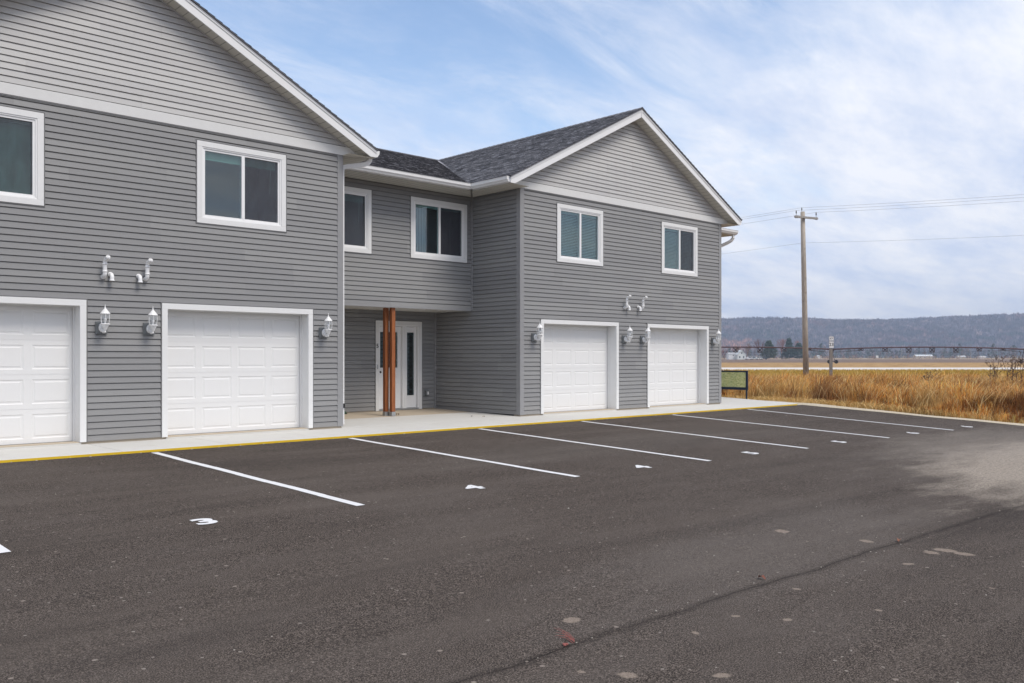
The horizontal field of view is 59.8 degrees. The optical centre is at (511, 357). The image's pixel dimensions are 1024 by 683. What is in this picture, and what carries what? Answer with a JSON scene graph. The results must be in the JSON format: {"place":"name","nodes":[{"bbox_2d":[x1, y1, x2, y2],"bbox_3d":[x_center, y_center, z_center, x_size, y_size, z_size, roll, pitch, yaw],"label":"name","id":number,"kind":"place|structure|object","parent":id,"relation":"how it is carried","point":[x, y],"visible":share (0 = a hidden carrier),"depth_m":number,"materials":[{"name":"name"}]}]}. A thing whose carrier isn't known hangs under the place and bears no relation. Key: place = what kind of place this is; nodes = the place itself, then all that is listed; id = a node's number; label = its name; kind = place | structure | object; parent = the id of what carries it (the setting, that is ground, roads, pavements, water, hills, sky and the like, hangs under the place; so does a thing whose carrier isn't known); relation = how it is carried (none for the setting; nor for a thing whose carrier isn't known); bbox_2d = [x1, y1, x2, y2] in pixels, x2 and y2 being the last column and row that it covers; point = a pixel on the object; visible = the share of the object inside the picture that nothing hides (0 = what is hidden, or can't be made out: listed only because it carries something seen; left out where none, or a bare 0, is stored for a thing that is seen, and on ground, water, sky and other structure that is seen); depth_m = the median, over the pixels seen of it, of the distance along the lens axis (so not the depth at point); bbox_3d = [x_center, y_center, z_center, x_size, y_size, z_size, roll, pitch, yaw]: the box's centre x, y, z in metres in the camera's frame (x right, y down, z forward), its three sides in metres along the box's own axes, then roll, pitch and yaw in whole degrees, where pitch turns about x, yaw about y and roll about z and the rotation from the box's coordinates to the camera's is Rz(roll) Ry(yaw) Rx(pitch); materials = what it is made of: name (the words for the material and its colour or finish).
{"place":"outdoors","nodes":[
{"label":"outdoors","id":0,"kind":"place"},
{"bbox_2d":[0,397,794,459],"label":"pavement","id":1,"kind":"structure","parent":0,"point":[366,426],"depth_m":16.38,"materials":[{"name":"concrete"}]},
{"bbox_2d":[0,404,796,462],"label":"yellow kerb paint","id":2,"kind":"object","parent":1,"relation":"on","point":[88,455],"visible":0.61,"depth_m":14.49,"materials":[{"name":"yellow paint"}]},
{"bbox_2d":[721,370,747,398],"bbox_3d":[6.660,0.999,27.905,0.044,1.180,1.680,0,0,-43],"label":"framed panel","id":3,"kind":"object","parent":1,"relation":"on","point":[734,380],"visible":0.59,"depth_m":27.63,"materials":[{"name":"green metal"}]},
{"bbox_2d":[0,405,1023,682],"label":"parking lot","id":4,"kind":"structure","parent":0,"point":[270,583],"depth_m":6.62,"materials":[{"name":"grey asphalt"}]},
{"bbox_2d":[0,544,10,552],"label":"parking line","id":5,"kind":"object","parent":4,"relation":"on","point":[3,549],"visible":1,"depth_m":6.65,"materials":[{"name":"paint"}]},
{"bbox_2d":[190,518,217,524],"bbox_3d":[-2.702,1.437,7.803,0.192,0.007,0.266,0,0,-43],"label":"painted number","id":6,"kind":"object","parent":4,"relation":"on","point":[209,521],"visible":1,"depth_m":7.80,"materials":[{"name":"paint"}]},
{"bbox_2d":[153,452,363,505],"bbox_3d":[-3.244,1.388,10.578,0.112,0.116,5.160,0,0,-43],"label":"parking line","id":7,"kind":"object","parent":4,"relation":"on","point":[280,484],"visible":1,"depth_m":10.06,"materials":[{"name":"paint"}]},
{"bbox_2d":[349,438,577,476],"bbox_3d":[-0.929,1.401,12.824,0.112,0.140,5.070,0,0,-43],"label":"parking line","id":8,"kind":"object","parent":4,"relation":"on","point":[468,458],"visible":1,"depth_m":12.45,"materials":[{"name":"paint"}]},
{"bbox_2d":[466,485,482,488],"bbox_3d":[-0.444,1.454,9.965,0.233,0.008,0.265,0,0,-43],"label":"painted number","id":9,"kind":"object","parent":4,"relation":"on","point":[472,486],"visible":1,"depth_m":9.95,"materials":[{"name":"paint"}]},
{"bbox_2d":[111,415,999,682],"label":"pebbles","id":10,"kind":"object","parent":4,"relation":"on","point":[655,610],"visible":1,"depth_m":6.22,"materials":[{"name":"grey stone"}]},
{"bbox_2d":[555,627,574,645],"bbox_3d":[0.283,1.462,4.676,0.098,0.048,0.170,0,0,-22],"label":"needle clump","id":11,"kind":"object","parent":4,"relation":"on","point":[570,638],"visible":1,"depth_m":4.67,"materials":[{"name":"brown plant"}]},
{"bbox_2d":[482,429,711,460],"bbox_3d":[1.133,1.417,14.770,0.112,0.171,5.070,0,0,-43],"label":"parking line","id":12,"kind":"object","parent":4,"relation":"on","point":[602,445],"visible":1,"depth_m":14.34,"materials":[{"name":"paint"}]},
{"bbox_2d":[635,465,651,467],"bbox_3d":[1.746,1.481,12.059,0.233,0.010,0.265,0,0,-43],"label":"painted number","id":13,"kind":"object","parent":4,"relation":"on","point":[638,466],"visible":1,"depth_m":12.07,"materials":[{"name":"paint"}]},
{"bbox_2d":[582,421,803,447],"bbox_3d":[3.206,1.426,16.726,0.112,0.189,5.070,0,0,-43],"label":"parking line","id":14,"kind":"object","parent":4,"relation":"on","point":[695,434],"visible":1,"depth_m":16.43,"materials":[{"name":"paint"}]},
{"bbox_2d":[679,415,888,437],"bbox_3d":[5.482,1.436,18.874,0.112,0.207,5.070,0,0,-43],"label":"parking line","id":15,"kind":"object","parent":4,"relation":"on","point":[785,426],"visible":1,"depth_m":18.64,"materials":[{"name":"paint"}]},
{"bbox_2d":[749,409,949,429],"bbox_3d":[7.809,1.452,21.070,0.112,0.239,5.070,0,0,-43],"label":"parking line","id":16,"kind":"object","parent":4,"relation":"on","point":[851,419],"visible":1,"depth_m":20.93,"materials":[{"name":"paint"}]},
{"bbox_2d":[195,0,1023,319],"label":"sky","id":17,"kind":"structure","parent":0,"point":[780,105],"materials":[{"name":"blue"}]},
{"bbox_2d":[726,353,735,358],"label":"white barn","id":18,"kind":"structure","parent":0,"point":[730,355],"depth_m":602.00,"materials":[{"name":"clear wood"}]},
{"bbox_2d":[721,368,1023,423],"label":"dry grass","id":19,"kind":"structure","parent":0,"point":[1013,412],"depth_m":26.27,"materials":[{"name":"brown plant"}]},
{"bbox_2d":[721,363,1023,367],"bbox_3d":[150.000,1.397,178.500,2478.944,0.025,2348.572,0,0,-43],"label":"stubble field","id":20,"kind":"structure","parent":0,"point":[858,365],"depth_m":154.00,"materials":[{"name":"beige plant"}]},
{"bbox_2d":[721,346,1023,363],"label":"irrigation boom","id":21,"kind":"object","parent":20,"relation":"on","point":[834,361],"visible":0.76,"depth_m":199.88,"materials":[{"name":"metal"}]},
{"bbox_2d":[721,368,1023,376],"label":"verge grass","id":22,"kind":"structure","parent":0,"point":[839,371],"depth_m":83.19,"materials":[{"name":"plant"}]},
{"bbox_2d":[721,359,1023,362],"bbox_3d":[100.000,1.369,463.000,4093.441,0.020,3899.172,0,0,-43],"label":"ploughed field","id":23,"kind":"structure","parent":0,"point":[859,361],"depth_m":394.10,"materials":[{"name":"soil"}]},
{"bbox_2d":[735,350,745,358],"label":"farmhouse","id":24,"kind":"object","parent":23,"relation":"on","point":[740,354],"visible":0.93,"depth_m":596.50,"materials":[{"name":"white wood"}]},
{"bbox_2d":[753,338,764,351],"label":"bare tree","id":25,"kind":"object","parent":23,"relation":"on","point":[757,342],"visible":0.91,"depth_m":614.04,"materials":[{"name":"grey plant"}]},
{"bbox_2d":[758,340,776,357],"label":"conifer","id":26,"kind":"object","parent":23,"relation":"on","point":[769,352],"visible":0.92,"depth_m":598.23,"materials":[{"name":"green plant"}]},
{"bbox_2d":[776,339,786,355],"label":"bare tree","id":27,"kind":"object","parent":23,"relation":"on","point":[782,342],"visible":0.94,"depth_m":658.14,"materials":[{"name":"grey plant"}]},
{"bbox_2d":[781,352,787,358],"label":"dark bush","id":28,"kind":"object","parent":23,"relation":"on","point":[785,355],"visible":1,"depth_m":579.29,"materials":[{"name":"grey plant"}]},
{"bbox_2d":[781,337,794,358],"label":"conifer","id":29,"kind":"object","parent":23,"relation":"on","point":[789,343],"visible":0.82,"depth_m":623.38,"materials":[{"name":"green plant"}]},
{"bbox_2d":[790,343,802,358],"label":"conifer","id":30,"kind":"object","parent":23,"relation":"on","point":[798,352],"visible":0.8,"depth_m":598.67,"materials":[{"name":"green plant"}]},
{"bbox_2d":[721,368,1023,370],"bbox_3d":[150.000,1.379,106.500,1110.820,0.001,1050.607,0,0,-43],"label":"county road","id":31,"kind":"structure","parent":0,"point":[870,368],"depth_m":110.54,"materials":[{"name":"grey asphalt"}]},
{"bbox_2d":[721,358,1023,358],"bbox_3d":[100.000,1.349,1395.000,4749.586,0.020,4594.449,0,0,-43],"label":"field","id":32,"kind":"structure","parent":0,"point":[891,358],"depth_m":1097.50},
{"bbox_2d":[721,343,1023,358],"bbox_3d":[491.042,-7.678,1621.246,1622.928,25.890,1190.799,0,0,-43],"label":"tree belt","id":33,"kind":"object","parent":32,"relation":"on","point":[871,353],"visible":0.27,"depth_m":1174.17,"materials":[{"name":"plant"}]},
{"bbox_2d":[721,355,1023,358],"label":"field hedge","id":34,"kind":"object","parent":32,"relation":"on","point":[890,357],"visible":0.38,"depth_m":721.63,"materials":[{"name":"plant"}]},
{"bbox_2d":[725,320,1022,357],"bbox_3d":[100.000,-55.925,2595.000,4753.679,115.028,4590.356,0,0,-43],"label":"wooded hills","id":35,"kind":"structure","parent":0,"point":[908,356],"depth_m":2024.11,"materials":[{"name":"plant"}]},
{"bbox_2d":[721,312,1023,356],"bbox_3d":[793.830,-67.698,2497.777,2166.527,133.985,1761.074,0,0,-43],"label":"ridge forest","id":36,"kind":"object","parent":35,"relation":"on","point":[975,331],"visible":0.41,"depth_m":2285.14,"materials":[{"name":"plant"}]},
{"bbox_2d":[913,355,932,358],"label":"long shed","id":37,"kind":"structure","parent":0,"point":[921,357],"depth_m":995.50,"materials":[{"name":"white metal"}]},
{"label":"slab bed","id":38,"kind":"structure","parent":0,"visible":0},
{"bbox_2d":[0,0,741,449],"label":"apartment building","id":39,"kind":"structure","parent":38,"relation":"on","point":[262,212],"depth_m":15.61,"materials":[{"name":"grey plastic"}]},
{"bbox_2d":[0,105,44,206],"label":"window","id":40,"kind":"structure","parent":39,"relation":"in","point":[22,131],"depth_m":12.69,"materials":[{"name":"white plastic"}]},
{"bbox_2d":[95,305,109,333],"bbox_3d":[-6.097,-0.572,13.289,0.170,0.445,0.255,0,0,-43],"label":"wall lantern","id":41,"kind":"object","parent":39,"relation":"attached to","point":[101,327],"depth_m":13.25,"materials":[{"name":"white metal"}]},
{"bbox_2d":[100,255,110,278],"bbox_3d":[-6.099,-1.357,13.342,0.233,0.351,0.079,0,0,40],"label":"vent pipe","id":42,"kind":"object","parent":39,"relation":"attached to","point":[104,264],"visible":1,"depth_m":13.31,"materials":[{"name":"white plastic"}]},
{"bbox_2d":[108,272,114,280],"bbox_3d":[-6.056,-1.222,13.445,0.072,0.141,0.136,0,0,-43],"label":"vent elbow","id":43,"kind":"object","parent":39,"relation":"attached to","point":[111,275],"visible":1,"depth_m":13.40,"materials":[{"name":"white plastic"}]},
{"bbox_2d":[136,274,142,282],"bbox_3d":[-5.751,-1.222,13.733,0.072,0.141,0.136,0,0,-43],"label":"vent elbow","id":44,"kind":"object","parent":39,"relation":"attached to","point":[139,276],"visible":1,"depth_m":13.69,"materials":[{"name":"white plastic"}]},
{"bbox_2d":[143,258,152,280],"bbox_3d":[-5.640,-1.357,13.776,0.233,0.351,0.079,0,0,40],"label":"vent pipe","id":45,"kind":"object","parent":39,"relation":"attached to","point":[147,269],"visible":1,"depth_m":13.75,"materials":[{"name":"white plastic"}]},
{"bbox_2d":[143,309,157,334],"bbox_3d":[-5.581,-0.572,13.776,0.170,0.445,0.255,0,0,-43],"label":"wall lantern","id":46,"kind":"object","parent":39,"relation":"attached to","point":[149,328],"depth_m":13.74,"materials":[{"name":"white metal"}]},
{"bbox_2d":[195,139,286,232],"bbox_3d":[-4.835,-2.852,15.283,1.628,1.365,0.932,0,0,-43],"label":"window","id":47,"kind":"structure","parent":39,"relation":"in","point":[237,186],"depth_m":15.29,"materials":[{"name":"white plastic"}]},
{"bbox_2d":[319,313,331,337],"bbox_3d":[-3.314,-0.572,15.915,0.170,0.445,0.255,0,0,-43],"label":"wall lantern","id":48,"kind":"object","parent":39,"relation":"attached to","point":[324,332],"depth_m":15.91,"materials":[{"name":"white metal"}]},
{"bbox_2d":[344,185,371,254],"bbox_3d":[-3.842,-2.838,18.434,1.626,1.366,0.932,0,0,-43],"label":"window","id":49,"kind":"structure","parent":39,"relation":"in","point":[357,201],"depth_m":18.51,"materials":[{"name":"white plastic"}]},
{"bbox_2d":[423,389,428,395],"bbox_3d":[-2.048,0.849,21.324,0.150,0.170,0.086,0,0,-43],"label":"outlet box","id":50,"kind":"object","parent":39,"relation":"attached to","point":[425,392],"visible":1,"depth_m":21.30,"materials":[{"name":"white plastic"}]},
{"bbox_2d":[410,196,467,263],"bbox_3d":[-1.932,-2.838,20.237,1.636,1.366,0.932,0,0,-43],"label":"window","id":51,"kind":"structure","parent":39,"relation":"in","point":[438,228],"depth_m":20.11,"materials":[{"name":"white plastic"}]},
{"bbox_2d":[531,323,542,341],"bbox_3d":[0.575,-0.572,19.586,0.170,0.445,0.255,0,0,-43],"label":"wall lantern","id":52,"kind":"object","parent":39,"relation":"attached to","point":[535,337],"depth_m":19.57,"materials":[{"name":"white metal"}]},
{"bbox_2d":[556,202,602,266],"bbox_3d":[1.285,-2.838,21.058,1.614,1.354,0.932,0,0,-43],"label":"window","id":53,"kind":"structure","parent":39,"relation":"in","point":[579,235],"depth_m":20.97,"materials":[{"name":"white plastic"}]},
{"bbox_2d":[623,295,630,308],"bbox_3d":[2.817,-1.357,21.756,0.233,0.351,0.079,0,0,40],"label":"vent pipe","id":54,"kind":"object","parent":39,"relation":"attached to","point":[626,300],"visible":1,"depth_m":21.73,"materials":[{"name":"white plastic"}]},
{"bbox_2d":[622,327,632,342],"bbox_3d":[2.836,-0.572,21.719,0.170,0.445,0.255,0,0,-43],"label":"wall lantern","id":55,"kind":"object","parent":39,"relation":"attached to","point":[625,338],"depth_m":21.69,"materials":[{"name":"white metal"}]},
{"bbox_2d":[642,296,647,309],"bbox_3d":[3.279,-1.357,22.192,0.233,0.351,0.079,0,0,40],"label":"vent pipe","id":56,"kind":"object","parent":39,"relation":"attached to","point":[643,299],"visible":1,"depth_m":22.16,"materials":[{"name":"white plastic"}]},
{"bbox_2d":[640,327,650,343],"bbox_3d":[3.351,-0.572,22.205,0.170,0.445,0.255,0,0,-43],"label":"wall lantern","id":57,"kind":"object","parent":39,"relation":"attached to","point":[643,339],"depth_m":22.17,"materials":[{"name":"white metal"}]},
{"bbox_2d":[661,221,697,276],"bbox_3d":[4.101,-2.827,23.715,1.605,1.355,0.932,0,0,-43],"label":"window","id":58,"kind":"structure","parent":39,"relation":"in","point":[679,242],"depth_m":23.56,"materials":[{"name":"white plastic"}]},
{"bbox_2d":[711,329,720,344],"bbox_3d":[5.605,-0.572,24.333,0.170,0.445,0.255,0,0,-43],"label":"wall lantern","id":59,"kind":"object","parent":39,"relation":"attached to","point":[713,342],"depth_m":24.32,"materials":[{"name":"white metal"}]},
{"bbox_2d":[344,408,466,418],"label":"entry slab","id":60,"kind":"structure","parent":38,"relation":"on","point":[356,415],"depth_m":19.97,"materials":[{"name":"concrete"}]},
{"bbox_2d":[383,308,388,415],"bbox_3d":[-2.721,0.095,19.196,0.102,2.328,0.102,0,0,-43],"label":"porch post","id":61,"kind":"object","parent":60,"relation":"on","point":[385,361],"visible":1,"depth_m":19.16,"materials":[{"name":"brown wood"}]},
{"bbox_2d":[389,308,395,415],"bbox_3d":[-2.573,0.095,19.137,0.102,2.328,0.102,0,0,-43],"label":"porch post","id":62,"kind":"object","parent":60,"relation":"on","point":[392,412],"visible":1,"depth_m":19.10,"materials":[{"name":"brown wood"}]},
{"bbox_3d":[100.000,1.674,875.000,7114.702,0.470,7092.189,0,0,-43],"label":"ground","id":63,"kind":"structure","parent":0,"visible":0},
{"bbox_2d":[794,207,817,375],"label":"utility pole","id":64,"kind":"object","parent":63,"relation":"on","point":[803,217],"visible":0.98,"depth_m":49.88,"materials":[{"name":"wood"}]},
{"bbox_2d":[725,235,1021,253],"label":"power line","id":65,"kind":"object","parent":64,"relation":"attached to","point":[888,240],"visible":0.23,"depth_m":47.12,"materials":[{"name":"metal"}]},
{"bbox_2d":[745,201,1018,223],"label":"power line","id":66,"kind":"object","parent":64,"relation":"attached to","point":[895,208],"visible":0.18,"depth_m":47.37,"materials":[{"name":"metal"}]},
{"bbox_2d":[741,194,1023,217],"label":"power line","id":67,"kind":"object","parent":64,"relation":"attached to","point":[884,203],"visible":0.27,"depth_m":47.21,"materials":[{"name":"metal"}]},
{"bbox_2d":[746,197,1023,218],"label":"power line","id":68,"kind":"object","parent":64,"relation":"attached to","point":[893,205],"visible":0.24,"depth_m":46.34,"materials":[{"name":"metal"}]},
{"bbox_2d":[829,336,833,374],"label":"route marker","id":69,"kind":"object","parent":63,"relation":"on","point":[831,342],"visible":0.95,"depth_m":49.97,"materials":[{"name":"white plastic"}]},
{"bbox_2d":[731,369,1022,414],"bbox_3d":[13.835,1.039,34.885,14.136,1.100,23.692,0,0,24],"label":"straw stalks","id":70,"kind":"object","parent":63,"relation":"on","point":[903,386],"visible":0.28,"depth_m":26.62,"materials":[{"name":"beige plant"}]},
{"bbox_2d":[763,400,1023,425],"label":"gravel strip","id":71,"kind":"object","parent":63,"relation":"on","point":[833,406],"visible":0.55,"depth_m":23.43,"materials":[{"name":"grey gravel"}]},
{"bbox_2d":[916,370,939,381],"bbox_3d":[14.420,1.023,30.972,0.685,1.193,0.780,0,0,-43],"label":"dry weed","id":72,"kind":"object","parent":63,"relation":"on","point":[929,375],"visible":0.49,"depth_m":30.89,"materials":[{"name":"brown plant"}]},
{"bbox_2d":[986,355,1006,380],"bbox_3d":[16.839,0.744,30.943,0.688,1.751,0.776,0,0,27],"label":"dry weed","id":73,"kind":"object","parent":63,"relation":"on","point":[994,368],"visible":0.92,"depth_m":30.95,"materials":[{"name":"brown plant"}]},
{"bbox_2d":[996,355,1022,380],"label":"dry weed","id":74,"kind":"object","parent":63,"relation":"on","point":[1011,367],"visible":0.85,"depth_m":29.98,"materials":[{"name":"plant"}]},
{"bbox_2d":[1008,351,1023,382],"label":"dry weed","id":75,"kind":"object","parent":63,"relation":"on","point":[1017,368],"visible":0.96,"depth_m":28.95,"materials":[{"name":"brown plant"}]}
]}

